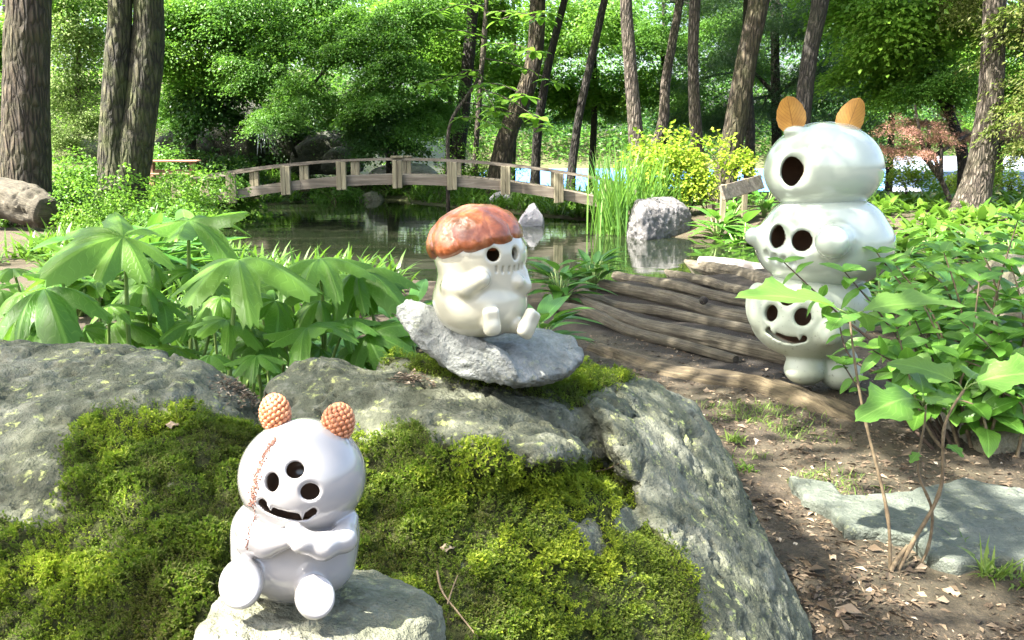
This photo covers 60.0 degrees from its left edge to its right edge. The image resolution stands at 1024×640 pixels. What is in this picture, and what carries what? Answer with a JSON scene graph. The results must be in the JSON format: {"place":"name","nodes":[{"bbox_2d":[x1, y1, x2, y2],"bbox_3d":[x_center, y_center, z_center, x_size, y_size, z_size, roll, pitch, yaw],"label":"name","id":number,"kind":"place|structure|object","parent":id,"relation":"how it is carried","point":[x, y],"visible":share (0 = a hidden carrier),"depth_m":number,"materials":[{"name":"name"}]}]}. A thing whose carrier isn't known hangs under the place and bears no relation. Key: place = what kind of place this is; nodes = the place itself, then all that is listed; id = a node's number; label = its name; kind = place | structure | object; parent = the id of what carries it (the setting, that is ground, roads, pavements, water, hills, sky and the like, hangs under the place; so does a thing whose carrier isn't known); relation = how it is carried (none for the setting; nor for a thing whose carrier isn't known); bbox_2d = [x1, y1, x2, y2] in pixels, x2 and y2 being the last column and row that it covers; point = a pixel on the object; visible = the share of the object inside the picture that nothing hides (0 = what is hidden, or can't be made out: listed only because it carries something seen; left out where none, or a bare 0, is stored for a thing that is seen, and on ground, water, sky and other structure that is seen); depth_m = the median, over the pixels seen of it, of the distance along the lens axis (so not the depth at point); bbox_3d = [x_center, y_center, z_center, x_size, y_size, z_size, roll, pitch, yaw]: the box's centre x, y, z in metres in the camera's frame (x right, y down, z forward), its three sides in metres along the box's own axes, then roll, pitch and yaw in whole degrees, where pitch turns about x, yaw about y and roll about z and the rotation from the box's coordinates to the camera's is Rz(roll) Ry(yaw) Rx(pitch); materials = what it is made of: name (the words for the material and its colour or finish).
{"place":"outdoors","nodes":[
{"label":"outdoors","id":0,"kind":"place"},
{"bbox_2d":[201,200,759,281],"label":"pond water","id":1,"kind":"structure","parent":0,"point":[382,228],"depth_m":15.13,"materials":[{"name":"green liquid"}]},
{"bbox_2d":[563,138,664,236],"bbox_3d":[1.850,-2.428,16.020,1.737,1.760,1.710,10,15,44],"label":"reed clump","id":2,"kind":"object","parent":1,"relation":"on","point":[615,215],"visible":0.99,"depth_m":15.92,"materials":[{"name":"green plant"}]},
{"bbox_2d":[0,69,1023,639],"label":"ground","id":3,"kind":"structure","parent":0,"point":[954,621],"depth_m":3.95,"materials":[{"name":"soil"}]},
{"bbox_2d":[0,0,51,226],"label":"oak tree","id":4,"kind":"object","parent":3,"relation":"on","point":[25,144],"visible":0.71,"depth_m":15.84,"materials":[{"name":"brown plant"}]},
{"bbox_2d":[0,177,61,228],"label":"fallen log","id":5,"kind":"object","parent":3,"relation":"on","point":[22,202],"visible":0.99,"depth_m":14.90,"materials":[{"name":"wood"}]},
{"bbox_2d":[0,287,114,343],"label":"umbrella plant","id":6,"kind":"object","parent":3,"relation":"on","point":[51,313],"visible":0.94,"depth_m":2.83,"materials":[{"name":"green plant"}]},
{"bbox_2d":[0,0,132,156],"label":"pale tree","id":7,"kind":"object","parent":3,"relation":"on","point":[76,36],"visible":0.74,"depth_m":26.43,"materials":[{"name":"green plant"}]},
{"bbox_2d":[47,174,136,230],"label":"bush","id":8,"kind":"object","parent":3,"relation":"on","point":[86,222],"visible":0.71,"depth_m":14.70,"materials":[{"name":"green plant"}]},
{"bbox_2d":[36,212,175,344],"bbox_3d":[-1.408,0.194,3.144,0.437,1.122,0.420,-6,12,-30],"label":"umbrella plant","id":9,"kind":"object","parent":3,"relation":"on","point":[108,250],"visible":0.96,"depth_m":2.99,"materials":[{"name":"green plant"}]},
{"bbox_2d":[13,220,208,305],"bbox_3d":[-3.382,-0.461,7.676,1.505,0.784,1.552,0,11,0],"label":"hosta","id":10,"kind":"object","parent":3,"relation":"on","point":[47,243],"visible":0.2,"depth_m":7.58,"materials":[{"name":"green plant"}]},
{"bbox_2d":[94,0,164,204],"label":"twin trunk tree","id":11,"kind":"object","parent":3,"relation":"on","point":[132,76],"visible":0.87,"depth_m":19.57,"materials":[{"name":"brown plant"}]},
{"bbox_2d":[103,315,161,346],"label":"umbrella plant","id":12,"kind":"object","parent":3,"relation":"on","point":[142,332],"visible":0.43,"depth_m":3.30,"materials":[{"name":"green plant"}]},
{"bbox_2d":[76,161,191,216],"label":"bush","id":13,"kind":"object","parent":3,"relation":"on","point":[130,182],"visible":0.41,"depth_m":17.11,"materials":[{"name":"green plant"}]},
{"bbox_2d":[111,284,167,346],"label":"umbrella plant","id":14,"kind":"object","parent":3,"relation":"on","point":[145,295],"visible":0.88,"depth_m":3.27,"materials":[{"name":"green plant"}]},
{"bbox_2d":[76,212,212,277],"bbox_3d":[-3.439,-0.641,8.437,1.299,0.811,1.452,8,13,37],"label":"hosta","id":15,"kind":"object","parent":3,"relation":"on","point":[156,218],"visible":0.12,"depth_m":8.39,"materials":[{"name":"green plant"}]},
{"bbox_2d":[102,291,191,343],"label":"umbrella plant","id":16,"kind":"object","parent":3,"relation":"on","point":[165,315],"visible":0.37,"depth_m":3.31,"materials":[{"name":"green plant"}]},
{"bbox_2d":[124,198,223,229],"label":"bush","id":17,"kind":"object","parent":3,"relation":"on","point":[171,214],"visible":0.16,"depth_m":15.39,"materials":[{"name":"green plant"}]},
{"bbox_2d":[134,212,250,359],"bbox_3d":[-1.254,0.119,3.587,0.496,1.107,0.513,0,11,0],"label":"umbrella plant","id":18,"kind":"object","parent":3,"relation":"on","point":[209,234],"visible":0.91,"depth_m":3.40,"materials":[{"name":"green plant"}]},
{"bbox_2d":[139,163,251,226],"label":"bush","id":19,"kind":"object","parent":3,"relation":"on","point":[219,211],"visible":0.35,"depth_m":17.53,"materials":[{"name":"green plant"}]},
{"bbox_2d":[162,162,244,213],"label":"bush","id":20,"kind":"object","parent":3,"relation":"on","point":[202,184],"visible":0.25,"depth_m":18.46,"materials":[{"name":"green plant"}]},
{"bbox_2d":[132,0,281,169],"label":"maple tree","id":21,"kind":"object","parent":3,"relation":"on","point":[194,107],"visible":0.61,"depth_m":25.37,"materials":[{"name":"green plant"}]},
{"bbox_2d":[0,182,420,398],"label":"shore plants","id":22,"kind":"object","parent":3,"relation":"on","point":[23,252],"visible":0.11,"depth_m":9.57,"materials":[{"name":"green plant"}]},
{"bbox_2d":[187,295,235,355],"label":"umbrella plant","id":23,"kind":"object","parent":3,"relation":"on","point":[219,306],"visible":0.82,"depth_m":3.20,"materials":[{"name":"green plant"}]},
{"bbox_2d":[157,143,270,184],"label":"bush","id":24,"kind":"object","parent":3,"relation":"on","point":[234,162],"visible":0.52,"depth_m":25.86,"materials":[{"name":"green plant"}]},
{"bbox_2d":[186,316,264,373],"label":"umbrella plant","id":25,"kind":"object","parent":3,"relation":"on","point":[229,332],"visible":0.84,"depth_m":2.99,"materials":[{"name":"green plant"}]},
{"bbox_2d":[210,117,262,170],"bbox_3d":[-9.387,-5.915,29.999,1.837,2.071,2.156,0,11,0],"label":"rockery stone","id":26,"kind":"object","parent":3,"relation":"on","point":[225,147],"visible":0.23,"depth_m":29.03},
{"bbox_2d":[207,178,282,218],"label":"bush","id":27,"kind":"object","parent":3,"relation":"on","point":[251,202],"visible":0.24,"depth_m":20.27,"materials":[{"name":"green plant"}]},
{"bbox_2d":[169,257,325,375],"bbox_3d":[-0.879,0.283,3.025,0.522,0.990,0.484,0,11,0],"label":"umbrella plant","id":28,"kind":"object","parent":3,"relation":"on","point":[247,275],"visible":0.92,"depth_m":2.85,"materials":[{"name":"green plant"}]},
{"bbox_2d":[223,354,287,392],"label":"umbrella plant","id":29,"kind":"object","parent":3,"relation":"on","point":[250,363],"visible":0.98,"depth_m":2.72,"materials":[{"name":"green plant"}]},
{"bbox_2d":[225,329,288,388],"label":"umbrella plant","id":30,"kind":"object","parent":3,"relation":"on","point":[243,349],"visible":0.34,"depth_m":3.14,"materials":[{"name":"green plant"}]},
{"bbox_2d":[245,290,294,367],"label":"umbrella plant","id":31,"kind":"object","parent":3,"relation":"on","point":[277,315],"visible":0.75,"depth_m":3.14,"materials":[{"name":"green plant"}]},
{"bbox_2d":[166,0,392,177],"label":"maple tree","id":32,"kind":"object","parent":3,"relation":"on","point":[286,31],"visible":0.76,"depth_m":24.02,"materials":[{"name":"green plant"}]},
{"bbox_2d":[263,322,359,365],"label":"umbrella plant","id":33,"kind":"object","parent":3,"relation":"on","point":[299,338],"visible":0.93,"depth_m":2.89,"materials":[{"name":"green plant"}]},
{"bbox_2d":[293,300,333,348],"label":"umbrella plant","id":34,"kind":"object","parent":3,"relation":"on","point":[307,314],"visible":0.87,"depth_m":3.21,"materials":[{"name":"green plant"}]},
{"bbox_2d":[290,131,363,175],"bbox_3d":[-6.288,-5.640,30.052,2.236,1.542,2.115,0,11,0],"label":"rockery stone","id":35,"kind":"object","parent":3,"relation":"on","point":[305,150],"visible":0.52,"depth_m":29.11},
{"bbox_2d":[287,257,380,350],"bbox_3d":[-0.669,0.252,3.280,0.419,0.962,0.359,0,11,0],"label":"umbrella plant","id":36,"kind":"object","parent":3,"relation":"on","point":[324,272],"visible":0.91,"depth_m":3.13,"materials":[{"name":"green plant"}]},
{"bbox_2d":[306,186,368,202],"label":"bush","id":37,"kind":"object","parent":3,"relation":"on","point":[338,197],"visible":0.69,"depth_m":27.23,"materials":[{"name":"green plant"}]},
{"bbox_2d":[319,318,381,357],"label":"umbrella plant","id":38,"kind":"object","parent":3,"relation":"on","point":[360,324],"visible":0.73,"depth_m":3.09,"materials":[{"name":"green plant"}]},
{"bbox_2d":[329,268,419,320],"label":"umbrella plant","id":39,"kind":"object","parent":3,"relation":"on","point":[387,295],"visible":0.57,"depth_m":3.23,"materials":[{"name":"green plant"}]},
{"bbox_2d":[338,320,418,369],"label":"umbrella plant","id":40,"kind":"object","parent":3,"relation":"on","point":[371,347],"visible":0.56,"depth_m":3.10,"materials":[{"name":"green plant"}]},
{"bbox_2d":[300,0,498,189],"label":"maple tree","id":41,"kind":"object","parent":3,"relation":"on","point":[400,27],"visible":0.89,"depth_m":24.22,"materials":[{"name":"green plant"}]},
{"bbox_2d":[171,156,628,213],"bbox_3d":[-2.326,-2.994,19.553,9.690,1.234,1.824,0,11,0],"label":"footbridge","id":42,"kind":"object","parent":3,"relation":"on","point":[401,175],"visible":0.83,"depth_m":18.76,"materials":[{"name":"wood"}]},
{"bbox_2d":[0,339,812,639],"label":"boulder","id":43,"kind":"object","parent":3,"relation":"on","point":[664,448],"visible":0.5,"depth_m":2.15,"materials":[{"name":"stone"}]},
{"bbox_2d":[193,569,445,639],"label":"flat stone","id":44,"kind":"object","parent":43,"relation":"on","point":[372,604],"visible":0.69,"depth_m":1.39,"materials":[{"name":"stone"}]},
{"bbox_2d":[218,393,365,619],"bbox_3d":[-0.340,0.290,1.391,0.218,0.349,0.231,0,11,0],"label":"ceramic figurine","id":45,"kind":"object","parent":44,"relation":"on","point":[295,528],"visible":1,"depth_m":1.34,"materials":[{"name":"ceramic"}]},
{"bbox_2d":[206,368,435,413],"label":"rock litter","id":46,"kind":"object","parent":43,"relation":"on","point":[249,394],"visible":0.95,"depth_m":2.38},
{"bbox_2d":[0,345,715,639],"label":"moss","id":47,"kind":"object","parent":43,"relation":"on","point":[427,511],"visible":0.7,"depth_m":1.86,"materials":[{"name":"green plant"}]},
{"bbox_2d":[396,299,583,388],"bbox_3d":[-0.059,0.067,2.311,0.486,0.239,0.307,2,11,9],"label":"perch stone","id":48,"kind":"object","parent":43,"relation":"on","point":[541,357],"visible":0.83,"depth_m":2.23,"materials":[{"name":"stone"}]},
{"bbox_2d":[426,204,540,339],"bbox_3d":[-0.082,-0.119,2.222,0.254,0.340,0.284,-5,12,-23],"label":"capped figurine","id":49,"kind":"object","parent":48,"relation":"on","point":[477,253],"visible":1,"depth_m":2.14,"materials":[{"name":"beige ceramic"}]},
{"bbox_2d":[105,160,773,218],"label":"bank plants","id":50,"kind":"object","parent":3,"relation":"on","point":[460,196],"visible":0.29,"depth_m":24.92,"materials":[{"name":"green plant"}]},
{"bbox_2d":[386,0,529,170],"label":"background tree","id":51,"kind":"object","parent":3,"relation":"on","point":[453,65],"visible":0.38,"depth_m":30.20,"materials":[{"name":"green plant"}]},
{"bbox_2d":[417,0,569,212],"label":"leaved tree","id":52,"kind":"object","parent":3,"relation":"on","point":[438,15],"visible":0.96,"depth_m":20.41,"materials":[{"name":"green plant"}]},
{"bbox_2d":[485,0,545,194],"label":"curved tree","id":53,"kind":"object","parent":3,"relation":"on","point":[504,145],"visible":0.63,"depth_m":25.08,"materials":[{"name":"brown plant"}]},
{"bbox_2d":[453,0,605,180],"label":"background tree","id":54,"kind":"object","parent":3,"relation":"on","point":[562,96],"visible":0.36,"depth_m":33.78,"materials":[{"name":"green plant"}]},
{"bbox_2d":[450,0,614,174],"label":"slim tree","id":55,"kind":"object","parent":3,"relation":"on","point":[468,59],"visible":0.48,"depth_m":27.89,"materials":[{"name":"brown plant"}]},
{"bbox_2d":[530,0,567,183],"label":"slim tree","id":56,"kind":"object","parent":3,"relation":"on","point":[537,136],"visible":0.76,"depth_m":27.57,"materials":[{"name":"brown plant"}]},
{"bbox_2d":[527,294,603,343],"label":"hosta","id":57,"kind":"object","parent":3,"relation":"on","point":[549,306],"visible":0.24,"depth_m":5.74,"materials":[{"name":"green plant"}]},
{"bbox_2d":[527,257,615,303],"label":"hosta","id":58,"kind":"object","parent":3,"relation":"on","point":[557,288],"visible":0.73,"depth_m":7.84,"materials":[{"name":"green plant"}]},
{"bbox_2d":[566,0,607,189],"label":"slim tree","id":59,"kind":"object","parent":3,"relation":"on","point":[577,126],"visible":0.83,"depth_m":24.68,"materials":[{"name":"brown plant"}]},
{"bbox_2d":[553,246,631,290],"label":"hosta","id":60,"kind":"object","parent":3,"relation":"on","point":[600,266],"visible":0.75,"depth_m":8.64,"materials":[{"name":"green plant"}]},
{"bbox_2d":[540,0,653,188],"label":"background tree","id":61,"kind":"object","parent":3,"relation":"on","point":[580,35],"visible":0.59,"depth_m":33.10,"materials":[{"name":"green plant"}]},
{"bbox_2d":[189,0,1023,159],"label":"woodland","id":62,"kind":"object","parent":3,"relation":"on","point":[333,83],"visible":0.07,"depth_m":39.80,"materials":[{"name":"plant"}]},
{"bbox_2d":[620,0,646,214],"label":"slim tree","id":63,"kind":"object","parent":3,"relation":"on","point":[634,116],"visible":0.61,"depth_m":18.76,"materials":[{"name":"brown plant"}]},
{"bbox_2d":[604,145,683,221],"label":"reed clump","id":64,"kind":"object","parent":3,"relation":"on","point":[642,191],"visible":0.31,"depth_m":16.52,"materials":[{"name":"green plant"}]},
{"bbox_2d":[557,302,738,362],"bbox_3d":[0.866,0.050,6.671,0.132,0.130,2.298,-6,12,-28],"label":"step log","id":65,"kind":"object","parent":3,"relation":"on","point":[608,321],"visible":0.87,"depth_m":6.36,"materials":[{"name":"wood"}]},
{"bbox_2d":[626,197,691,239],"bbox_3d":[2.713,-1.706,16.223,1.333,1.080,2.178,0,11,0],"label":"pond boulder","id":66,"kind":"object","parent":3,"relation":"on","point":[650,218],"visible":0.62,"depth_m":15.62,"materials":[{"name":"stone"}]},
{"bbox_2d":[307,5,1023,164],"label":"lakeside woodland","id":67,"kind":"object","parent":3,"relation":"on","point":[624,139],"visible":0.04,"depth_m":202.45,"materials":[{"name":"plant"}]},
{"bbox_2d":[577,288,755,335],"bbox_3d":[1.234,-0.063,7.428,0.156,0.154,2.248,-7,13,-32],"label":"step log","id":68,"kind":"object","parent":3,"relation":"on","point":[666,312],"visible":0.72,"depth_m":7.23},
{"bbox_2d":[650,0,683,192],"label":"crooked tree","id":69,"kind":"object","parent":3,"relation":"on","point":[664,112],"visible":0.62,"depth_m":22.65,"materials":[{"name":"brown plant"}]},
{"bbox_2d":[598,279,749,323],"bbox_3d":[1.459,-0.168,7.729,0.212,0.194,2.236,-6,12,-29],"label":"step log","id":70,"kind":"object","parent":3,"relation":"on","point":[701,305],"visible":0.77,"depth_m":7.78,"materials":[{"name":"brown wood"}]},
{"bbox_2d":[565,291,785,364],"bbox_3d":[1.061,0.027,6.808,0.289,0.145,2.820,-5,12,-26],"label":"step log","id":71,"kind":"object","parent":3,"relation":"on","point":[738,345],"visible":0.7,"depth_m":6.24,"materials":[{"name":"wood"}]},
{"bbox_2d":[611,271,745,306],"bbox_3d":[1.618,-0.304,8.760,0.209,0.204,2.798,-4,11,-20],"label":"step log","id":72,"kind":"object","parent":3,"relation":"on","point":[694,290],"visible":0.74,"depth_m":8.46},
{"bbox_2d":[613,119,762,210],"bbox_3d":[3.540,-2.961,17.337,3.129,1.914,1.839,0,11,0],"label":"bush","id":73,"kind":"object","parent":3,"relation":"on","point":[686,157],"visible":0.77,"depth_m":17.24,"materials":[{"name":"yellow plant"}]},
{"bbox_2d":[667,161,720,214],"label":"bush","id":74,"kind":"object","parent":3,"relation":"on","point":[708,186],"visible":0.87,"depth_m":17.01,"materials":[{"name":"yellow plant"}]},
{"bbox_2d":[687,0,705,204],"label":"slim tree","id":75,"kind":"object","parent":3,"relation":"on","point":[695,119],"visible":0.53,"depth_m":19.73,"materials":[{"name":"brown plant"}]},
{"bbox_2d":[664,269,749,293],"bbox_3d":[2.082,-0.545,11.387,0.489,0.750,6.942,0,11,0],"label":"step log","id":76,"kind":"object","parent":3,"relation":"on","point":[710,282],"visible":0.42,"depth_m":8.64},
{"bbox_2d":[595,0,844,160],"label":"background tree","id":77,"kind":"object","parent":3,"relation":"on","point":[654,35],"visible":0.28,"depth_m":32.01,"materials":[{"name":"green plant"}]},
{"bbox_2d":[688,206,753,239],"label":"hosta","id":78,"kind":"object","parent":3,"relation":"on","point":[716,216],"visible":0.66,"depth_m":15.21,"materials":[{"name":"green plant"}]},
{"bbox_2d":[586,343,861,422],"bbox_3d":[1.227,0.454,5.352,0.475,0.377,2.217,-7,13,-35],"label":"rotten log","id":79,"kind":"object","parent":3,"relation":"on","point":[781,391],"visible":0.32,"depth_m":5.13,"materials":[{"name":"brown wood"}]},
{"bbox_2d":[684,259,772,282],"bbox_3d":[2.449,-0.695,12.046,0.285,0.822,7.571,0,11,1],"label":"step log","id":80,"kind":"object","parent":3,"relation":"on","point":[711,268],"visible":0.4,"depth_m":9.72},
{"bbox_2d":[704,0,769,207],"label":"leaning tree","id":81,"kind":"object","parent":3,"relation":"on","point":[738,105],"visible":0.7,"depth_m":18.44,"materials":[{"name":"brown plant"}]},
{"bbox_2d":[719,175,764,222],"bbox_3d":[4.074,-2.121,15.792,0.171,0.884,1.773,8,13,36],"label":"plank bench","id":82,"kind":"object","parent":3,"relation":"on","point":[744,187],"visible":0.87,"depth_m":15.62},
{"bbox_2d":[640,0,939,183],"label":"pine tree","id":83,"kind":"object","parent":3,"relation":"on","point":[776,24],"visible":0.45,"depth_m":28.82,"materials":[{"name":"green plant"}]},
{"bbox_2d":[696,398,891,497],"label":"path grass","id":84,"kind":"structure","parent":3,"relation":"on","point":[769,427],"depth_m":4.34,"materials":[{"name":"green plant"}]},
{"bbox_2d":[769,0,828,123],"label":"slim tree","id":85,"kind":"object","parent":3,"relation":"on","point":[811,46],"visible":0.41,"depth_m":17.70,"materials":[{"name":"brown plant"}]},
{"bbox_2d":[576,332,1023,639],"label":"wood chips","id":86,"kind":"object","parent":3,"relation":"on","point":[851,607],"visible":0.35,"depth_m":2.87,"materials":[{"name":"wood"}]},
{"bbox_2d":[744,96,896,389],"bbox_3d":[1.708,-0.405,4.898,0.756,1.606,0.728,-7,13,-34],"label":"stacked sculpture","id":87,"kind":"object","parent":3,"relation":"on","point":[823,181],"visible":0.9,"depth_m":4.68,"materials":[{"name":"ceramic"}]},
{"bbox_2d":[735,276,1023,571],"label":"hydrangea sapling","id":88,"kind":"object","parent":3,"relation":"on","point":[894,402],"visible":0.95,"depth_m":2.75,"materials":[{"name":"green"}]},
{"bbox_2d":[767,213,1023,457],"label":"leafy shrub","id":89,"kind":"object","parent":3,"relation":"on","point":[978,336],"visible":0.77,"depth_m":4.07,"materials":[{"name":"green plant"}]},
{"bbox_2d":[783,0,1021,191],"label":"maple tree","id":90,"kind":"object","parent":3,"relation":"on","point":[903,48],"visible":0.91,"depth_m":18.63,"materials":[{"name":"green plant"}]},
{"bbox_2d":[783,30,1023,190],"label":"background tree","id":91,"kind":"object","parent":3,"relation":"on","point":[889,142],"visible":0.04,"depth_m":34.01,"materials":[{"name":"green plant"}]},
{"bbox_2d":[788,476,1023,575],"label":"stepping stone","id":92,"kind":"object","parent":3,"relation":"on","point":[976,510],"visible":0.8,"depth_m":3.10,"materials":[{"name":"stone"}]},
{"bbox_2d":[880,156,956,193],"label":"bush","id":93,"kind":"object","parent":3,"relation":"on","point":[907,175],"visible":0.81,"depth_m":23.59,"materials":[{"name":"green plant"}]},
{"bbox_2d":[864,186,1023,316],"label":"bed plants","id":94,"kind":"object","parent":3,"relation":"on","point":[1008,202],"visible":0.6,"depth_m":14.02,"materials":[{"name":"green plant"}]},
{"bbox_2d":[868,105,1023,202],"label":"red maple","id":95,"kind":"object","parent":3,"relation":"on","point":[926,153],"visible":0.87,"depth_m":18.13,"materials":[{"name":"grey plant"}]},
{"bbox_2d":[884,156,1023,191],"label":"white building","id":96,"kind":"structure","parent":3,"relation":"on","point":[948,164],"depth_m":51.74,"materials":[{"name":"grey"}]},
{"bbox_2d":[921,387,1023,453],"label":"beige boulder","id":97,"kind":"object","parent":3,"relation":"on","point":[1009,442],"visible":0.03,"depth_m":3.94,"materials":[{"name":"stone"}]},
{"bbox_2d":[922,0,1023,180],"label":"weeping maple","id":98,"kind":"object","parent":3,"relation":"on","point":[1013,33],"visible":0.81,"depth_m":16.74,"materials":[{"name":"green plant"}]},
{"bbox_2d":[948,0,1006,212],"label":"grey tree","id":99,"kind":"object","parent":3,"relation":"on","point":[975,188],"visible":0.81,"depth_m":16.94,"materials":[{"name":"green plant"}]},
{"bbox_2d":[950,0,1023,191],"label":"background tree","id":100,"kind":"object","parent":3,"relation":"on","point":[1002,142],"visible":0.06,"depth_m":26.20,"materials":[{"name":"green plant"}]},
{"bbox_2d":[958,535,1023,588],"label":"grass tuft","id":101,"kind":"object","parent":3,"relation":"on","point":[986,563],"visible":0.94,"depth_m":2.75,"materials":[{"name":"green plant"}]},
{"bbox_2d":[960,254,1023,348],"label":"corner stone","id":102,"kind":"object","parent":3,"relation":"on","point":[1008,276],"visible":0.1,"depth_m":5.76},
{"bbox_2d":[0,0,1023,130],"label":"sky","id":103,"kind":"structure","parent":0,"point":[652,2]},
{"bbox_2d":[484,168,885,191],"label":"lake water","id":104,"kind":"structure","parent":0,"point":[545,177],"depth_m":122.31,"materials":[{"name":"blue liquid"}]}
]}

